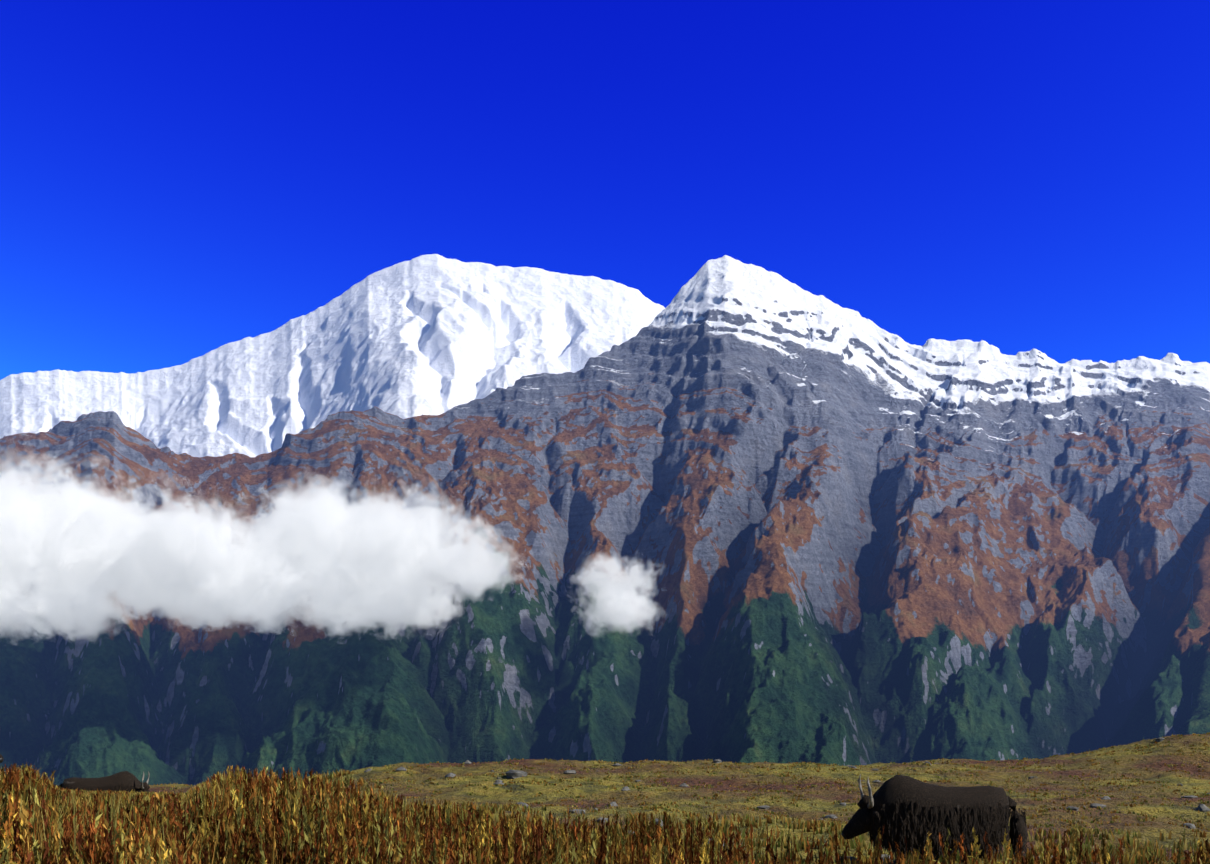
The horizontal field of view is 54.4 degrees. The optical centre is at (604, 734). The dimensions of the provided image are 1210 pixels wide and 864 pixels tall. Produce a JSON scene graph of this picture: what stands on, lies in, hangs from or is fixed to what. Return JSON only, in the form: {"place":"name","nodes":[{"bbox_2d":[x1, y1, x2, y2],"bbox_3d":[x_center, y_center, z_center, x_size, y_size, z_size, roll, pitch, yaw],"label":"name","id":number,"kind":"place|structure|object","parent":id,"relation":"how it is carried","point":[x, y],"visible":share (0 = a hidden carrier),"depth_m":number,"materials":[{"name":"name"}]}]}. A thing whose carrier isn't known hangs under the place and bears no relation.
{"place":"outdoors","nodes":[
{"label":"outdoors","id":0,"kind":"place"},
{"bbox_2d":[0,254,1209,786],"bbox_3d":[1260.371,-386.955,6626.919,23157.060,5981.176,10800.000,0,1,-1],"label":"mountains","id":1,"kind":"structure","parent":0,"point":[854,536],"depth_m":5270.24,"materials":[{"name":"grey stone"}]},
{"bbox_2d":[0,0,1209,643],"label":"sky","id":2,"kind":"structure","parent":0,"point":[181,181],"materials":[{"name":"blue"}]},
{"bbox_2d":[148,734,1209,863],"bbox_3d":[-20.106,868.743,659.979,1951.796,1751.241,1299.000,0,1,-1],"label":"ground","id":3,"kind":"structure","parent":0,"point":[826,798],"depth_m":34.15,"materials":[{"name":"green plant"}]},
{"bbox_2d":[58,771,150,792],"bbox_3d":[-13.507,1.696,31.733,2.706,1.420,0.966,0,1,-11],"label":"yak","id":4,"kind":"object","parent":3,"relation":"on","point":[123,781],"visible":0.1,"depth_m":31.47,"materials":[{"name":"fur"}]},
{"bbox_2d":[0,762,1209,863],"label":"dry weeds","id":5,"kind":"object","parent":3,"relation":"on","point":[18,832],"visible":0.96,"depth_m":12.27,"materials":[{"name":"brown plant"}]},
{"bbox_2d":[0,732,1209,863],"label":"grass","id":6,"kind":"structure","parent":3,"relation":"on","point":[809,825],"depth_m":21.98,"materials":[{"name":"plant"}]},
{"bbox_2d":[364,737,1209,861],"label":"rocks","id":7,"kind":"object","parent":3,"relation":"on","point":[513,774],"visible":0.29,"depth_m":30.52,"materials":[{"name":"grey stone"}]},
{"bbox_2d":[841,774,1027,863],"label":"yak","id":8,"kind":"object","parent":3,"relation":"on","point":[914,811],"visible":0.85,"depth_m":17.32,"materials":[{"name":"fur"}]}
]}

